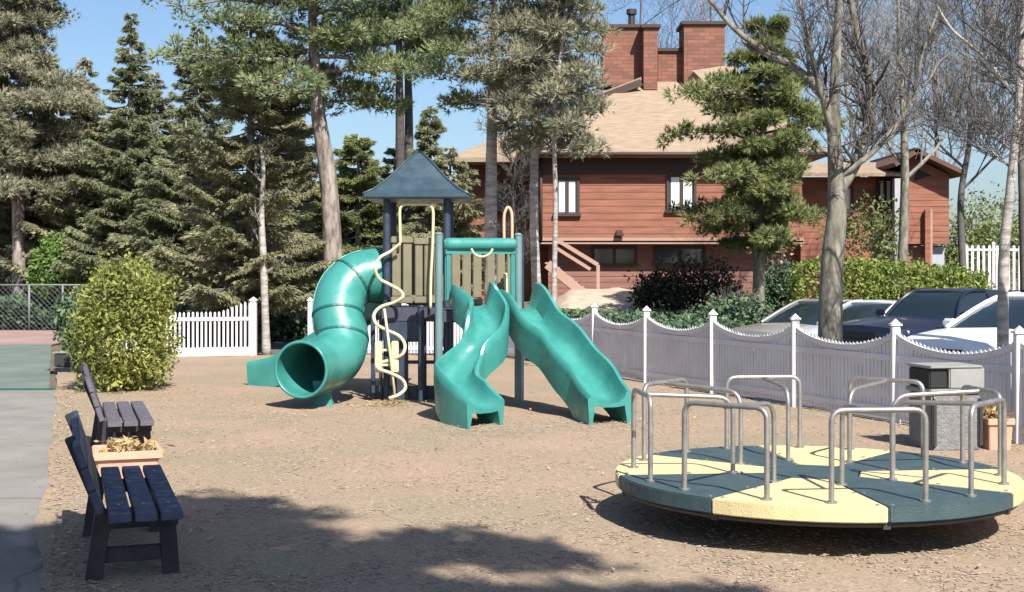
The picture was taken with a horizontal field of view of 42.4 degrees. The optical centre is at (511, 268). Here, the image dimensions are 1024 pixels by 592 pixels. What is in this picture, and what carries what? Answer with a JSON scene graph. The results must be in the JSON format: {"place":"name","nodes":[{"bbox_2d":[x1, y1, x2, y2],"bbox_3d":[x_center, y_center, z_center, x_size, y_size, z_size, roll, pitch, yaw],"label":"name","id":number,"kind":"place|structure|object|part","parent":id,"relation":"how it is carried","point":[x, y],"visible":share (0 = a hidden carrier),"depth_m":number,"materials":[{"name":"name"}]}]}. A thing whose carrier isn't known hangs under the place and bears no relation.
{"place":"outdoors","nodes":[
{"label":"outdoors","id":0,"kind":"place"},
{"bbox_2d":[0,390,57,591],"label":"path","id":1,"kind":"structure","parent":0,"point":[27,447],"depth_m":11.95,"materials":[{"name":"concrete"}]},
{"bbox_2d":[170,286,377,343],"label":"ivy bank","id":2,"kind":"structure","parent":0,"point":[286,324],"depth_m":34.09,"materials":[{"name":"green plant"}]},
{"bbox_2d":[271,343,456,352],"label":"road","id":3,"kind":"structure","parent":0,"point":[277,348],"depth_m":31.43,"materials":[{"name":"grey asphalt"}]},
{"bbox_2d":[0,269,1017,440],"bbox_3d":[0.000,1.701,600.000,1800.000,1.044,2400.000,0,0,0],"label":"ground","id":4,"kind":"structure","parent":0,"point":[53,372],"depth_m":33.92,"materials":[{"name":"soil"}]},
{"bbox_2d":[0,344,50,387],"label":"tennis court","id":5,"kind":"object","parent":4,"relation":"on","point":[24,365],"visible":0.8,"depth_m":25.84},
{"bbox_2d":[0,388,55,389],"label":"court line","id":6,"kind":"object","parent":4,"relation":"on","point":[27,388],"visible":0.4,"depth_m":20.85,"materials":[{"name":"white"}]},
{"bbox_2d":[0,330,63,345],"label":"court border","id":7,"kind":"object","parent":4,"relation":"on","point":[26,336],"visible":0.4,"depth_m":36.32,"materials":[{"name":"concrete"}]},
{"bbox_2d":[0,111,65,300],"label":"spruce tree","id":8,"kind":"object","parent":4,"relation":"on","point":[4,231],"visible":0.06,"depth_m":44.86,"materials":[{"name":"green plant"}]},
{"bbox_2d":[0,64,70,295],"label":"spruce tree","id":9,"kind":"object","parent":4,"relation":"on","point":[38,222],"visible":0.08,"depth_m":45.25,"materials":[{"name":"green plant"}]},
{"bbox_2d":[0,57,111,276],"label":"spruce tree","id":10,"kind":"object","parent":4,"relation":"on","point":[82,64],"visible":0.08,"depth_m":45.58,"materials":[{"name":"green plant"}]},
{"bbox_2d":[24,227,97,328],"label":"shrub","id":11,"kind":"object","parent":4,"relation":"on","point":[39,269],"visible":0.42,"depth_m":42.09,"materials":[{"name":"green plant"}]},
{"bbox_2d":[0,0,122,327],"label":"pine tree","id":12,"kind":"object","parent":4,"relation":"on","point":[24,62],"visible":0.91,"depth_m":42.76,"materials":[{"name":"green plant"}]},
{"bbox_2d":[0,116,138,300],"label":"spruce tree","id":13,"kind":"object","parent":4,"relation":"on","point":[71,218],"visible":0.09,"depth_m":43.27,"materials":[{"name":"green plant"}]},
{"bbox_2d":[0,284,162,329],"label":"chain link fence","id":14,"kind":"object","parent":4,"relation":"on","point":[29,294],"visible":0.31,"depth_m":41.00,"materials":[{"name":"silver metal"}]},
{"bbox_2d":[0,293,171,329],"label":"ivy bank","id":15,"kind":"structure","parent":4,"relation":"on","point":[14,303],"depth_m":41.89,"materials":[{"name":"green plant"}]},
{"bbox_2d":[47,12,189,293],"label":"spruce tree","id":16,"kind":"object","parent":4,"relation":"on","point":[129,159],"visible":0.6,"depth_m":42.41,"materials":[{"name":"green plant"}]},
{"bbox_2d":[117,71,192,197],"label":"spruce tree","id":17,"kind":"object","parent":4,"relation":"on","point":[161,104],"visible":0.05,"depth_m":46.77,"materials":[{"name":"green plant"}]},
{"bbox_2d":[107,121,244,307],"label":"spruce tree","id":18,"kind":"object","parent":4,"relation":"on","point":[158,218],"visible":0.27,"depth_m":40.48,"materials":[{"name":"green plant"}]},
{"bbox_2d":[137,26,246,297],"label":"spruce tree","id":19,"kind":"object","parent":4,"relation":"on","point":[201,95],"visible":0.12,"depth_m":43.72,"materials":[{"name":"green plant"}]},
{"bbox_2d":[142,12,344,350],"bbox_3d":[-6.229,-2.057,31.154,4.929,8.074,4.677,0,0,0],"label":"spruce tree","id":20,"kind":"object","parent":4,"relation":"on","point":[234,193],"visible":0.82,"depth_m":30.47,"materials":[{"name":"green plant"}]},
{"bbox_2d":[241,132,289,354],"bbox_3d":[-5.460,-0.496,29.216,1.109,4.960,0.909,0,0,-9],"label":"birch tree","id":21,"kind":"object","parent":4,"relation":"on","point":[264,272],"visible":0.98,"depth_m":29.24,"materials":[{"name":"white plant"}]},
{"bbox_2d":[259,189,298,253],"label":"spruce tree","id":22,"kind":"object","parent":4,"relation":"on","point":[269,192],"depth_m":59.65,"materials":[{"name":"green plant"}]},
{"bbox_2d":[219,108,355,295],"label":"spruce tree","id":23,"kind":"object","parent":4,"relation":"on","point":[308,195],"visible":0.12,"depth_m":40.40,"materials":[{"name":"green plant"}]},
{"bbox_2d":[141,0,449,271],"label":"pine tree","id":24,"kind":"object","parent":4,"relation":"on","point":[314,72],"visible":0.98,"depth_m":30.07,"materials":[{"name":"green plant"}]},
{"bbox_2d":[300,189,355,258],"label":"spruce tree","id":25,"kind":"object","parent":4,"relation":"on","point":[354,193],"visible":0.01,"depth_m":58.79,"materials":[{"name":"green plant"}]},
{"bbox_2d":[298,134,415,291],"bbox_3d":[-4.715,-1.346,39.916,4.860,5.491,5.101,0,0,0],"label":"spruce tree","id":26,"kind":"object","parent":4,"relation":"on","point":[366,235],"visible":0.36,"depth_m":39.69,"materials":[{"name":"green plant"}]},
{"bbox_2d":[307,0,481,224],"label":"pine tree","id":27,"kind":"object","parent":4,"relation":"on","point":[415,41],"visible":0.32,"depth_m":46.85,"materials":[{"name":"green plant"}]},
{"bbox_2d":[347,147,442,234],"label":"spruce tree","id":28,"kind":"object","parent":4,"relation":"on","point":[390,151],"visible":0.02,"depth_m":49.90,"materials":[{"name":"green plant"}]},
{"bbox_2d":[346,0,481,224],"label":"pine tree","id":29,"kind":"object","parent":4,"relation":"on","point":[408,125],"visible":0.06,"depth_m":48.37,"materials":[{"name":"green plant"}]},
{"bbox_2d":[401,105,455,235],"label":"spruce tree","id":30,"kind":"object","parent":4,"relation":"on","point":[424,135],"visible":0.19,"depth_m":45.80,"materials":[{"name":"green plant"}]},
{"bbox_2d":[407,147,506,295],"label":"spruce tree","id":31,"kind":"object","parent":4,"relation":"on","point":[466,214],"visible":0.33,"depth_m":42.71,"materials":[{"name":"green plant"}]},
{"bbox_2d":[391,0,592,301],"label":"pine tree","id":32,"kind":"object","parent":4,"relation":"on","point":[461,35],"visible":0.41,"depth_m":28.08,"materials":[{"name":"green plant"}]},
{"bbox_2d":[477,112,544,265],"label":"sapling","id":33,"kind":"object","parent":4,"relation":"on","point":[514,176],"visible":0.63,"depth_m":40.84,"materials":[{"name":"green plant"}]},
{"bbox_2d":[565,0,712,101],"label":"bare tree","id":34,"kind":"object","parent":4,"relation":"on","point":[661,7],"visible":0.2,"depth_m":60.27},
{"bbox_2d":[452,9,826,301],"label":"red house","id":35,"kind":"structure","parent":4,"relation":"on","point":[616,221],"depth_m":46.70,"materials":[{"name":"red wood"}]},
{"bbox_2d":[497,181,522,212],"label":"window","id":36,"kind":"structure","parent":35,"relation":"in","point":[499,205],"depth_m":48.53,"materials":[{"name":"brown"}]},
{"bbox_2d":[557,177,580,215],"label":"window","id":37,"kind":"structure","parent":35,"relation":"in","point":[568,187],"depth_m":45.92,"materials":[{"name":"brown"}]},
{"bbox_2d":[591,246,637,265],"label":"window","id":38,"kind":"structure","parent":35,"relation":"in","point":[604,255],"depth_m":46.70,"materials":[{"name":"brown glass"}]},
{"bbox_2d":[652,246,706,265],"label":"window","id":39,"kind":"structure","parent":35,"relation":"in","point":[660,252],"depth_m":46.70,"materials":[{"name":"brown glass"}]},
{"bbox_2d":[665,173,696,212],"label":"window","id":40,"kind":"structure","parent":35,"relation":"in","point":[675,190],"depth_m":45.92,"materials":[{"name":"brown"}]},
{"bbox_2d":[558,306,745,329],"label":"ivy bank","id":41,"kind":"structure","parent":4,"relation":"on","point":[680,318],"depth_m":34.38,"materials":[{"name":"green plant"}]},
{"bbox_2d":[623,258,687,313],"bbox_3d":[4.302,0.626,38.525,2.100,1.836,1.437,0,0,0],"label":"shrub","id":42,"kind":"object","parent":4,"relation":"on","point":[645,292],"visible":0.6,"depth_m":38.25,"materials":[{"name":"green plant"}]},
{"bbox_2d":[649,244,748,311],"bbox_3d":[5.359,0.434,37.985,2.797,2.307,2.230,0,0,0],"label":"shrub","id":43,"kind":"object","parent":4,"relation":"on","point":[703,284],"visible":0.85,"depth_m":37.76,"materials":[{"name":"black plant"}]},
{"bbox_2d":[658,0,796,93],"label":"bare tree","id":44,"kind":"object","parent":4,"relation":"on","point":[708,4],"visible":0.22,"depth_m":62.43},
{"bbox_2d":[690,285,774,324],"bbox_3d":[5.636,1.159,33.481,2.310,1.551,1.768,0,0,0],"label":"shrub","id":45,"kind":"object","parent":4,"relation":"on","point":[753,313],"visible":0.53,"depth_m":33.24,"materials":[{"name":"green plant"}]},
{"bbox_2d":[654,12,861,312],"bbox_3d":[6.439,-2.493,35.367,6.657,8.611,4.528,0,0,-27],"label":"pine tree","id":46,"kind":"object","parent":4,"relation":"on","point":[757,187],"visible":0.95,"depth_m":34.39,"materials":[{"name":"green plant"}]},
{"bbox_2d":[746,215,802,310],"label":"spring tree","id":47,"kind":"object","parent":4,"relation":"on","point":[783,251],"visible":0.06,"depth_m":40.89,"materials":[{"name":"green plant"}]},
{"bbox_2d":[764,258,805,313],"bbox_3d":[7.970,0.590,38.973,1.605,1.824,1.315,0,0,0],"label":"shrub","id":48,"kind":"object","parent":4,"relation":"on","point":[776,292],"visible":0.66,"depth_m":38.79,"materials":[{"name":"green plant"}]},
{"bbox_2d":[708,0,976,342],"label":"bare tree","id":49,"kind":"object","parent":4,"relation":"on","point":[830,309],"visible":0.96,"depth_m":20.14,"materials":[{"name":"grey plant"}]},
{"bbox_2d":[736,0,959,176],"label":"bare tree","id":50,"kind":"object","parent":4,"relation":"on","point":[849,101],"visible":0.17,"depth_m":54.97,"materials":[{"name":"grey plant"}]},
{"bbox_2d":[816,189,916,271],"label":"spring tree","id":51,"kind":"object","parent":4,"relation":"on","point":[872,227],"visible":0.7,"depth_m":40.91,"materials":[{"name":"green plant"}]},
{"bbox_2d":[791,147,961,298],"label":"red annex","id":52,"kind":"object","parent":4,"relation":"on","point":[931,176],"visible":0.45,"depth_m":50.36,"materials":[{"name":"red wood"}]},
{"bbox_2d":[846,185,854,212],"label":"window","id":53,"kind":"structure","parent":52,"relation":"in","point":[850,191],"depth_m":50.90,"materials":[{"name":"brown"}]},
{"bbox_2d":[875,179,891,206],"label":"window","id":54,"kind":"structure","parent":52,"relation":"in","point":[883,186],"depth_m":50.90,"materials":[{"name":"brown"}]},
{"bbox_2d":[914,169,929,180],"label":"gable window","id":55,"kind":"structure","parent":52,"relation":"in","point":[920,174],"depth_m":49.93,"materials":[{"name":"black glass"}]},
{"bbox_2d":[933,247,943,282],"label":"door","id":56,"kind":"structure","parent":52,"relation":"in","point":[938,252],"depth_m":50.31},
{"bbox_2d":[784,255,996,302],"bbox_3d":[10.556,0.639,37.006,5.793,2.059,1.910,0,0,0],"label":"hedge","id":57,"kind":"object","parent":4,"relation":"on","point":[952,276],"visible":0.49,"depth_m":36.52,"materials":[{"name":"green plant"}]},
{"bbox_2d":[818,0,1019,296],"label":"bare tree","id":58,"kind":"object","parent":4,"relation":"on","point":[903,161],"visible":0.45,"depth_m":38.40,"materials":[{"name":"grey plant"}]},
{"bbox_2d":[835,0,1014,245],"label":"bare tree","id":59,"kind":"object","parent":4,"relation":"on","point":[937,153],"visible":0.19,"depth_m":58.30,"materials":[{"name":"grey plant"}]},
{"bbox_2d":[860,0,1019,287],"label":"bare tree","id":60,"kind":"object","parent":4,"relation":"on","point":[963,185],"visible":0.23,"depth_m":41.92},
{"bbox_2d":[881,0,1023,406],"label":"bare tree","id":61,"kind":"object","parent":4,"relation":"on","point":[1003,288],"visible":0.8,"depth_m":16.98,"materials":[{"name":"grey plant"}]},
{"bbox_2d":[908,0,1023,289],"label":"bare tree","id":62,"kind":"object","parent":4,"relation":"on","point":[1021,206],"visible":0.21,"depth_m":39.94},
{"bbox_2d":[927,0,1023,158],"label":"bare tree","id":63,"kind":"object","parent":4,"relation":"on","point":[995,29],"visible":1,"depth_m":15.00,"materials":[{"name":"grey plant"}]},
{"bbox_2d":[935,180,1018,289],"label":"spring tree","id":64,"kind":"object","parent":4,"relation":"on","point":[981,236],"visible":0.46,"depth_m":51.82,"materials":[{"name":"green plant"}]},
{"bbox_2d":[965,242,1019,289],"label":"picket fence","id":65,"kind":"object","parent":4,"relation":"on","point":[991,249],"visible":0.32,"depth_m":46.99,"materials":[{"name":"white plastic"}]},
{"bbox_2d":[0,355,1023,591],"bbox_3d":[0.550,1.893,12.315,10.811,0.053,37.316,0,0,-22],"label":"mulch ground","id":66,"kind":"structure","parent":0,"point":[208,373],"depth_m":10.53,"materials":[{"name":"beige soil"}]},
{"bbox_2d":[52,351,75,366],"bbox_3d":[-8.497,1.745,25.500,0.600,0.290,0.440,0,0,0],"label":"storage box","id":67,"kind":"object","parent":66,"relation":"on","point":[61,359],"visible":0.44,"depth_m":25.30,"materials":[{"name":"grey metal"}]},
{"bbox_2d":[49,285,104,372],"bbox_3d":[-7.896,1.107,23.985,1.126,1.633,1.008,0,0,0],"label":"bush","id":68,"kind":"object","parent":66,"relation":"on","point":[58,321],"visible":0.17,"depth_m":23.78,"materials":[{"name":"green plant"}]},
{"bbox_2d":[79,364,153,464],"bbox_3d":[-4.044,1.460,13.433,0.675,0.892,2.000,0,0,-19],"label":"park bench","id":69,"kind":"object","parent":66,"relation":"on","point":[137,419],"visible":0.83,"depth_m":12.84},
{"bbox_2d":[57,234,185,392],"bbox_3d":[-6.060,0.701,20.588,1.870,2.449,1.977,0,0,0],"label":"round bush","id":70,"kind":"object","parent":66,"relation":"on","point":[134,312],"visible":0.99,"depth_m":20.20,"materials":[{"name":"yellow plant"}]},
{"bbox_2d":[65,410,182,580],"bbox_3d":[-2.599,1.460,8.733,0.675,0.892,2.000,0,0,-19],"label":"park bench","id":71,"kind":"object","parent":66,"relation":"on","point":[155,505],"visible":0.99,"depth_m":8.14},
{"bbox_2d":[92,435,175,478],"bbox_3d":[-3.241,1.657,11.347,0.688,0.487,0.589,0,0,-19],"label":"planter","id":72,"kind":"object","parent":66,"relation":"on","point":[124,451],"visible":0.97,"depth_m":11.16,"materials":[{"name":"wood"},{"name":"dry leaves"}]},
{"bbox_2d":[103,297,257,355],"bbox_3d":[-7.296,1.258,28.144,3.754,1.285,0.277,0,0,-19],"label":"picket fence","id":73,"kind":"object","parent":66,"relation":"on","point":[251,349],"visible":0.38,"depth_m":28.50,"materials":[{"name":"white plastic"}]},
{"bbox_2d":[247,151,631,428],"bbox_3d":[-1.714,0.136,18.761,3.572,3.709,7.439,0,0,-26],"label":"play structure","id":74,"kind":"object","parent":66,"relation":"on","point":[357,293],"visible":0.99,"depth_m":18.25,"materials":[{"name":"teal plastic"}]},
{"bbox_2d":[38,386,1023,582],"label":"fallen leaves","id":75,"kind":"object","parent":66,"relation":"on","point":[53,536],"visible":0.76,"depth_m":11.56,"materials":[{"name":"brown plant"}]},
{"bbox_2d":[455,0,610,286],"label":"pine tree","id":76,"kind":"object","parent":66,"relation":"on","point":[501,96],"visible":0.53,"depth_m":26.77,"materials":[{"name":"green plant"}]},
{"bbox_2d":[488,0,623,302],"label":"pine tree","id":77,"kind":"object","parent":66,"relation":"on","point":[555,89],"visible":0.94,"depth_m":25.82,"materials":[{"name":"green plant"}]},
{"bbox_2d":[307,297,1023,443],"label":"picket fence","id":78,"kind":"object","parent":66,"relation":"on","point":[646,348],"visible":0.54,"depth_m":18.25,"materials":[{"name":"white plastic"}]},
{"bbox_2d":[615,375,1023,529],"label":"merry go round","id":79,"kind":"object","parent":66,"relation":"on","point":[841,486],"visible":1,"depth_m":9.36,"materials":[{"name":"teal metal"}]},
{"bbox_2d":[906,362,983,449],"bbox_3d":[4.572,1.455,13.947,0.625,0.890,0.550,0,0,-11],"label":"litter bin","id":80,"kind":"object","parent":66,"relation":"on","point":[944,427],"visible":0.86,"depth_m":13.72,"materials":[{"name":"grey"}]},
{"bbox_2d":[980,405,1014,449],"bbox_3d":[5.066,1.665,13.896,0.435,0.470,0.483,0,0,-33],"label":"planter","id":81,"kind":"object","parent":66,"relation":"on","point":[990,428],"visible":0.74,"depth_m":13.74,"materials":[{"name":"ceramic"}]},
{"bbox_2d":[9,0,1018,268],"label":"sky","id":82,"kind":"structure","parent":0,"point":[92,36],"materials":[{"name":"blue"}]},
{"bbox_2d":[556,288,637,315],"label":"sandy bank","id":83,"kind":"structure","parent":0,"point":[608,298],"depth_m":40.42,"materials":[{"name":"beige sand"}]},
{"bbox_2d":[544,238,599,298],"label":"staircase","id":84,"kind":"structure","parent":83,"relation":"on","point":[566,279],"depth_m":43.47,"materials":[{"name":"brown wood"}]},
{"bbox_2d":[621,364,1012,439],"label":"parking lot","id":85,"kind":"structure","parent":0,"point":[830,409],"depth_m":19.43,"materials":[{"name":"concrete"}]},
{"bbox_2d":[730,299,851,373],"bbox_3d":[6.721,1.442,28.740,4.640,1.566,2.090,0,0,-36],"label":"parked car","id":86,"kind":"object","parent":85,"relation":"on","point":[805,311],"visible":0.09,"depth_m":28.24,"materials":[{"name":"grey paint"}]},
{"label":"windows","id":87,"kind":"part","parent":86,"relation":"part of","materials":[{"name":"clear glass"}]},
{"bbox_2d":[802,300,896,362],"bbox_3d":[7.635,1.442,27.740,4.640,1.566,2.090,0,0,-36],"label":"parked car","id":88,"kind":"object","parent":85,"relation":"on","point":[855,309],"visible":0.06,"depth_m":27.41,"materials":[{"name":"grey paint"}]},
{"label":"windows","id":89,"kind":"part","parent":88,"relation":"part of","materials":[{"name":"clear glass"}]},
{"bbox_2d":[843,288,1023,381],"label":"parked car","id":90,"kind":"object","parent":85,"relation":"on","point":[917,311],"visible":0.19,"depth_m":24.72,"materials":[{"name":"blue paint"}]},
{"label":"windows","id":91,"kind":"part","parent":90,"relation":"part of","materials":[{"name":"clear glass"}]},
{"bbox_2d":[906,292,1023,391],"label":"parked car","id":92,"kind":"object","parent":85,"relation":"on","point":[973,329],"visible":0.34,"depth_m":18.45,"materials":[{"name":"white paint"}]},
{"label":"windows","id":93,"kind":"part","parent":92,"relation":"part of","materials":[{"name":"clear glass"}]}
]}

